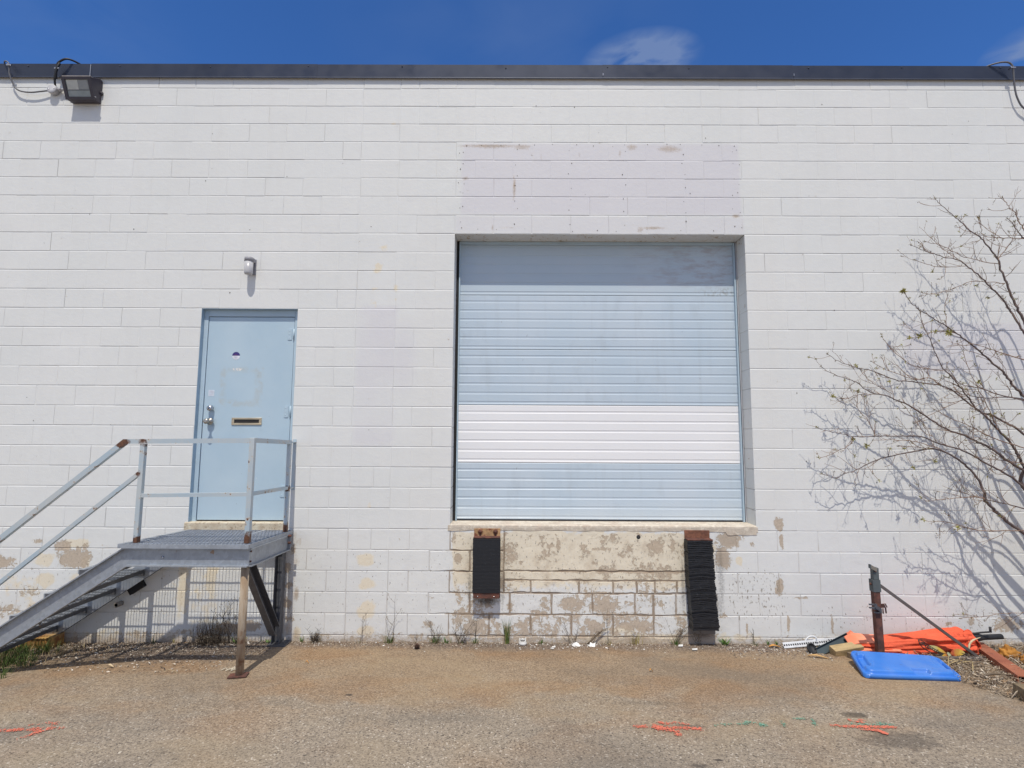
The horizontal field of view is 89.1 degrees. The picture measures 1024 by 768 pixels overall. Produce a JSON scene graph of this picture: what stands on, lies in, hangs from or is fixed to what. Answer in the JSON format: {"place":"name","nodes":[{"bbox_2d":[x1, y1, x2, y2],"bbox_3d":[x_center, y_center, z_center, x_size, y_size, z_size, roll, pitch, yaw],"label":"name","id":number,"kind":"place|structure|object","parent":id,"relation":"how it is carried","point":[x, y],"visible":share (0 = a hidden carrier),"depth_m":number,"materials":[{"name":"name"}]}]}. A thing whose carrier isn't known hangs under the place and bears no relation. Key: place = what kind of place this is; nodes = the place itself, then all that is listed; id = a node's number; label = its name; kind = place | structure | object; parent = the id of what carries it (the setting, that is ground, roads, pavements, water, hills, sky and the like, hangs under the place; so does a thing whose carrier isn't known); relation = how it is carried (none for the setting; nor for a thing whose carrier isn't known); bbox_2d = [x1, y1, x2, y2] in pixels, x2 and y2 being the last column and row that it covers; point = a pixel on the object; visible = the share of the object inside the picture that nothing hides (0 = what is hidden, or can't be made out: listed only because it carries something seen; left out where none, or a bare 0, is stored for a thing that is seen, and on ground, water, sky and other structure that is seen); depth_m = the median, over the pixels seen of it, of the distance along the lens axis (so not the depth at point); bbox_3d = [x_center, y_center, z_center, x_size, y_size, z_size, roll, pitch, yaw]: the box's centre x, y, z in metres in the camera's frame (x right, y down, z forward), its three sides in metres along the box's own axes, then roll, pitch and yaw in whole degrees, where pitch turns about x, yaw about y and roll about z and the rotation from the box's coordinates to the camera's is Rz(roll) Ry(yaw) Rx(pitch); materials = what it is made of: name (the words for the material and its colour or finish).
{"place":"outdoors","nodes":[
{"label":"outdoors","id":0,"kind":"place"},
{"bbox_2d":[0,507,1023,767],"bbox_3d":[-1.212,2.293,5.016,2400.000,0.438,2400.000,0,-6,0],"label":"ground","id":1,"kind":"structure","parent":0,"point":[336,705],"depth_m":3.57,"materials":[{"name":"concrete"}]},
{"bbox_2d":[0,721,59,738],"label":"spray mark","id":2,"kind":"object","parent":1,"relation":"on","point":[13,729],"visible":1,"depth_m":3.27,"materials":[{"name":"orange paint"}]},
{"bbox_2d":[0,637,61,678],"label":"grass","id":3,"kind":"structure","parent":1,"relation":"on","point":[11,659],"depth_m":4.46,"materials":[{"name":"green plant"}]},
{"bbox_2d":[14,632,64,648],"bbox_3d":[-4.451,2.416,4.895,0.365,0.110,0.165,0,-6,0],"label":"rusty block","id":4,"kind":"object","parent":1,"relation":"on","point":[51,638],"depth_m":4.83,"materials":[{"name":"metal"}]},
{"bbox_2d":[0,640,84,668],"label":"dry grass","id":5,"kind":"structure","parent":1,"relation":"on","point":[62,653],"depth_m":4.61,"materials":[{"name":"brown plant"}]},
{"bbox_2d":[1,641,251,672],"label":"leaf litter","id":6,"kind":"object","parent":1,"relation":"on","point":[100,644],"visible":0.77,"depth_m":4.62,"materials":[{"name":"brown plant"}]},
{"bbox_2d":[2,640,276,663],"bbox_3d":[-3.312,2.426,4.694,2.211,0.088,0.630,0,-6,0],"label":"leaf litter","id":7,"kind":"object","parent":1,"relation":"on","point":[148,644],"visible":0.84,"depth_m":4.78,"materials":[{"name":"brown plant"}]},
{"bbox_2d":[0,438,296,678],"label":"steel staircase","id":8,"kind":"structure","parent":1,"relation":"on","point":[87,591],"depth_m":4.28,"materials":[{"name":"metal"}]},
{"bbox_2d":[178,596,237,646],"bbox_3d":[-2.858,2.251,4.930,0.575,0.458,0.138,0,-6,0],"label":"dead bush","id":9,"kind":"object","parent":1,"relation":"on","point":[213,637],"visible":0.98,"depth_m":4.92,"materials":[{"name":"brown plant"}]},
{"bbox_2d":[307,625,322,643],"bbox_3d":[-1.876,2.388,4.962,0.200,0.177,0.085,0,-6,0],"label":"weed","id":10,"kind":"object","parent":1,"relation":"on","point":[315,637],"visible":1,"depth_m":4.97,"materials":[{"name":"green plant"}]},
{"bbox_2d":[383,593,400,643],"bbox_3d":[-1.145,2.244,4.974,0.194,0.473,0.086,0,-6,0],"label":"weed","id":11,"kind":"object","parent":1,"relation":"on","point":[388,640],"visible":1,"depth_m":4.98,"materials":[{"name":"green plant"}]},
{"bbox_2d":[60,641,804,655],"bbox_3d":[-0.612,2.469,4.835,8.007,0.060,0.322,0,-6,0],"label":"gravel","id":12,"kind":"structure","parent":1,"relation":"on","point":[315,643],"depth_m":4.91,"materials":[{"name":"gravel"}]},
{"bbox_2d":[12,642,853,668],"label":"gravel","id":13,"kind":"structure","parent":1,"relation":"on","point":[759,649],"depth_m":4.79,"materials":[{"name":"gravel"}]},
{"bbox_2d":[428,620,442,643],"bbox_3d":[-0.730,2.357,4.965,0.209,0.251,0.079,0,-6,0],"label":"weed","id":14,"kind":"object","parent":1,"relation":"on","point":[436,639],"visible":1,"depth_m":4.98,"materials":[{"name":"green plant"}]},
{"bbox_2d":[90,641,794,650],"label":"white chips","id":15,"kind":"object","parent":1,"relation":"on","point":[530,647],"visible":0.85,"depth_m":4.89,"materials":[{"name":"stone"}]},
{"bbox_2d":[452,621,474,644],"bbox_3d":[-0.461,2.364,4.965,0.230,0.238,0.075,0,-6,0],"label":"weed","id":16,"kind":"object","parent":1,"relation":"on","point":[462,641],"visible":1,"depth_m":4.96,"materials":[{"name":"green plant"}]},
{"bbox_2d":[471,614,478,643],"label":"weed","id":17,"kind":"object","parent":1,"relation":"on","point":[475,634],"visible":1,"depth_m":4.98,"materials":[{"name":"green plant"}]},
{"bbox_2d":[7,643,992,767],"bbox_3d":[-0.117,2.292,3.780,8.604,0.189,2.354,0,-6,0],"label":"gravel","id":18,"kind":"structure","parent":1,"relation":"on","point":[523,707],"depth_m":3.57,"materials":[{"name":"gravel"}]},
{"bbox_2d":[502,617,512,643],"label":"grass tuft","id":19,"kind":"object","parent":1,"relation":"on","point":[506,634],"visible":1,"depth_m":4.96,"materials":[{"name":"green plant"}]},
{"bbox_2d":[0,64,1023,645],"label":"warehouse","id":20,"kind":"structure","parent":1,"relation":"on","point":[566,330],"depth_m":5.36,"materials":[{"name":"painted concrete block"},{"name":"painted metal"},{"name":"concrete"}]},
{"bbox_2d":[4,60,47,92],"bbox_3d":[-5.253,-3.275,5.558,0.627,0.366,0.158,-1,-6,14],"label":"cable","id":21,"kind":"object","parent":20,"relation":"attached to","point":[14,85],"visible":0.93,"depth_m":5.52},
{"bbox_2d":[47,84,63,95],"bbox_3d":[-4.810,-3.131,5.537,0.251,0.100,0.059,0,-6,0],"label":"junction box","id":22,"kind":"object","parent":20,"relation":"attached to","point":[53,90],"visible":0.86,"depth_m":5.52,"materials":[{"name":"grey plastic"}]},
{"bbox_2d":[54,58,80,85],"bbox_3d":[-4.716,-3.318,5.591,0.319,0.311,0.104,4,-7,-30],"label":"cable","id":23,"kind":"object","parent":20,"relation":"attached to","point":[58,63],"visible":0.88,"depth_m":5.51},
{"bbox_2d":[60,76,103,103],"bbox_3d":[-4.528,-3.122,5.483,0.322,0.268,0.181,0,-6,0],"label":"floodlight","id":24,"kind":"object","parent":20,"relation":"attached to","point":[82,89],"visible":1,"depth_m":5.45,"materials":[{"name":"brown metal"}]},
{"bbox_2d":[114,600,123,607],"bbox_3d":[-3.784,2.118,5.003,0.048,0.048,0.068,0,-6,0],"label":"pipe stub","id":25,"kind":"object","parent":20,"relation":"attached to","point":[119,603],"visible":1,"depth_m":4.98,"materials":[{"name":"grey metal"}]},
{"bbox_2d":[127,580,146,594],"bbox_3d":[-3.631,1.961,5.027,0.166,0.146,0.052,0,-6,0],"label":"wall box","id":26,"kind":"object","parent":20,"relation":"attached to","point":[137,587],"visible":0.76,"depth_m":5.00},
{"bbox_2d":[197,317,294,520],"bbox_3d":[-2.689,0.329,5.249,0.900,2.070,0.159,0,-6,0],"label":"entrance door","id":27,"kind":"structure","parent":20,"relation":"in","point":[249,369],"depth_m":5.28,"materials":[{"name":"blue paint"}]},
{"bbox_2d":[244,256,256,274],"bbox_3d":[-2.683,-1.202,5.312,0.090,0.181,0.112,0,-6,0],"label":"wall lamp","id":28,"kind":"object","parent":20,"relation":"attached to","point":[250,262],"visible":1,"depth_m":5.27,"materials":[{"name":"silver metal"}]},
{"bbox_2d":[472,528,500,598],"bbox_3d":[-0.245,1.737,5.013,0.265,0.657,0.108,0,-6,0],"label":"dock bumper","id":29,"kind":"object","parent":20,"relation":"attached to","point":[486,565],"visible":1,"depth_m":4.96,"materials":[{"name":"rubber"}]},
{"bbox_2d":[453,241,746,521],"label":"loading door","id":30,"kind":"structure","parent":20,"relation":"in","point":[595,381],"depth_m":5.47,"materials":[{"name":"blue metal"}]},
{"bbox_2d":[684,530,719,633],"bbox_3d":[1.813,1.907,4.979,0.278,0.971,0.130,0,-6,0],"label":"dock bumper","id":31,"kind":"object","parent":20,"relation":"attached to","point":[702,599],"visible":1,"depth_m":4.94,"materials":[{"name":"rubber"}]},
{"bbox_2d":[987,61,1023,108],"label":"cable","id":32,"kind":"object","parent":20,"relation":"attached to","point":[1014,84],"visible":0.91,"depth_m":5.48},
{"bbox_2d":[519,637,526,645],"bbox_3d":[0.102,2.446,4.951,0.080,0.062,0.080,0,-6,0],"label":"broken pot","id":33,"kind":"object","parent":1,"relation":"on","point":[522,642],"visible":1,"depth_m":4.93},
{"bbox_2d":[288,641,803,651],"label":"leaf litter","id":34,"kind":"object","parent":1,"relation":"on","point":[533,643],"visible":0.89,"depth_m":4.94,"materials":[{"name":"brown plant"}]},
{"bbox_2d":[559,617,578,642],"bbox_3d":[0.549,2.363,4.971,0.192,0.252,0.049,0,-6,0],"label":"weed","id":35,"kind":"object","parent":1,"relation":"on","point":[569,634],"visible":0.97,"depth_m":4.98,"materials":[{"name":"plant"}]},
{"bbox_2d":[587,628,606,643],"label":"dry roots","id":36,"kind":"object","parent":1,"relation":"on","point":[595,636],"visible":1,"depth_m":4.96,"materials":[{"name":"grey plant"}]},
{"bbox_2d":[629,625,643,644],"bbox_3d":[1.188,2.399,4.956,0.186,0.185,0.077,0,-6,0],"label":"weed","id":37,"kind":"object","parent":1,"relation":"on","point":[635,639],"visible":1,"depth_m":4.98,"materials":[{"name":"yellow plant"}]},
{"bbox_2d":[633,721,701,735],"bbox_3d":[1.015,2.206,3.335,0.525,0.018,0.233,0,-6,0],"label":"spray mark","id":38,"kind":"object","parent":1,"relation":"on","point":[661,727],"visible":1,"depth_m":3.34,"materials":[{"name":"paint"}]},
{"bbox_2d":[665,618,687,645],"bbox_3d":[1.587,2.363,4.952,0.255,0.260,0.089,0,-6,0],"label":"weed","id":39,"kind":"object","parent":1,"relation":"on","point":[676,643],"visible":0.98,"depth_m":4.96,"materials":[{"name":"green plant"}]},
{"bbox_2d":[691,630,703,643],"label":"weed","id":40,"kind":"object","parent":1,"relation":"on","point":[697,636],"visible":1,"depth_m":4.96,"materials":[{"name":"brown plant"}]},
{"bbox_2d":[719,638,730,644],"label":"weed","id":41,"kind":"object","parent":1,"relation":"on","point":[724,642],"visible":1,"depth_m":4.96,"materials":[{"name":"green plant"}]},
{"bbox_2d":[714,720,767,726],"bbox_3d":[1.480,2.220,3.401,0.408,0.008,0.120,0,-6,0],"label":"spray mark","id":42,"kind":"object","parent":1,"relation":"on","point":[746,723],"visible":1,"depth_m":3.40,"materials":[{"name":"green paint"}]},
{"bbox_2d":[782,639,827,647],"bbox_3d":[2.771,2.456,4.920,0.456,0.070,0.047,1,-6,-7],"label":"perforated strip","id":43,"kind":"object","parent":1,"relation":"on","point":[795,644],"visible":0.89,"depth_m":4.91,"materials":[{"name":"white plastic"}]},
{"bbox_2d":[807,643,816,653],"bbox_3d":[2.745,2.421,4.762,0.091,0.088,0.063,0,-6,0],"label":"rubber cap","id":44,"kind":"object","parent":1,"relation":"on","point":[811,647],"visible":1,"depth_m":4.76,"materials":[{"name":"black rubber"}]},
{"bbox_2d":[815,632,847,654],"bbox_3d":[2.972,2.402,4.800,0.404,0.173,0.070,2,-6,-16],"label":"plastic tray","id":45,"kind":"object","parent":1,"relation":"on","point":[824,647],"visible":0.73,"depth_m":4.81,"materials":[{"name":"grey plastic"}]},
{"bbox_2d":[829,642,863,655],"bbox_3d":[3.039,2.414,4.725,0.287,0.117,0.098,1,-6,-7],"label":"wood block","id":46,"kind":"object","parent":1,"relation":"on","point":[842,649],"depth_m":4.70,"materials":[{"name":"beige wood"}]},
{"bbox_2d":[830,719,896,734],"bbox_3d":[2.291,2.218,3.380,0.469,0.019,0.227,-2,-6,21],"label":"spray mark","id":47,"kind":"object","parent":1,"relation":"on","point":[869,728],"visible":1,"depth_m":3.37,"materials":[{"name":"paint"}]},
{"bbox_2d":[858,722,892,725],"bbox_3d":[2.343,2.226,3.409,0.363,0.006,0.091,0,-6,0],"label":"spray mark","id":48,"kind":"object","parent":1,"relation":"on","point":[877,724],"visible":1,"depth_m":3.40,"materials":[{"name":"green paint"}]},
{"bbox_2d":[850,651,960,681],"bbox_3d":[3.236,2.332,4.315,0.781,0.087,0.392,0,-6,6],"label":"tote lid","id":49,"kind":"object","parent":1,"relation":"on","point":[879,665],"visible":1,"depth_m":4.24,"materials":[{"name":"blue plastic"}]},
{"bbox_2d":[807,189,1023,628],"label":"bare tree","id":50,"kind":"object","parent":1,"relation":"on","point":[948,332],"visible":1,"depth_m":4.92,"materials":[{"name":"brown plant"}]},
{"bbox_2d":[844,626,1003,654],"bbox_3d":[3.839,2.364,4.783,1.510,0.243,0.299,1,-6,-5],"label":"orange tarp","id":51,"kind":"object","parent":1,"relation":"on","point":[905,642],"visible":0.73,"depth_m":4.73,"materials":[{"name":"orange fabric"}]},
{"bbox_2d":[868,564,986,660],"bbox_3d":[3.658,2.026,4.639,1.020,0.825,0.109,0,-6,0],"label":"steel post frame","id":52,"kind":"object","parent":1,"relation":"on","point":[875,587],"visible":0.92,"depth_m":4.64,"materials":[{"name":"brown metal"}]},
{"bbox_2d":[968,637,980,654],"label":"dry stalk","id":53,"kind":"object","parent":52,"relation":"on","point":[970,642],"visible":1,"depth_m":4.65,"materials":[{"name":"plant"}]},
{"bbox_2d":[918,639,968,655],"bbox_3d":[3.840,2.357,4.615,0.427,0.153,0.034,0,-6,3],"label":"metal butterfly","id":54,"kind":"object","parent":1,"relation":"on","point":[954,652],"visible":0.94,"depth_m":4.62,"materials":[{"name":"metal"}]},
{"bbox_2d":[900,638,1023,699],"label":"leaf litter","id":55,"kind":"object","parent":1,"relation":"on","point":[987,668],"visible":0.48,"depth_m":4.30,"materials":[{"name":"brown plant"}]},
{"bbox_2d":[979,642,1023,682],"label":"steel tube","id":56,"kind":"object","parent":55,"relation":"on","point":[999,660],"visible":0.73,"depth_m":4.40,"materials":[{"name":"metal"}]},
{"bbox_2d":[944,655,1012,683],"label":"dry sticks","id":57,"kind":"object","parent":1,"relation":"on","point":[962,662],"visible":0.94,"depth_m":4.36,"materials":[{"name":"brown plant"}]},
{"bbox_2d":[997,644,1021,660],"bbox_3d":[4.445,2.395,4.654,0.202,0.116,0.144,-1,-6,13],"label":"rag","id":58,"kind":"object","parent":1,"relation":"on","point":[1006,650],"visible":0.6,"depth_m":4.61,"materials":[{"name":"fabric"}]},
{"bbox_2d":[1012,683,1023,700],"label":"wood block","id":59,"kind":"object","parent":1,"relation":"on","point":[1019,687],"depth_m":3.80,"materials":[{"name":"beige wood"}]},
{"bbox_2d":[1017,655,1023,663],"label":"rag","id":60,"kind":"object","parent":1,"relation":"on","point":[1021,659],"visible":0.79,"depth_m":4.51,"materials":[{"name":"fabric"}]},
{"bbox_2d":[0,0,1023,65],"label":"sky","id":61,"kind":"structure","parent":0,"point":[383,32],"materials":[{"name":"blue"}]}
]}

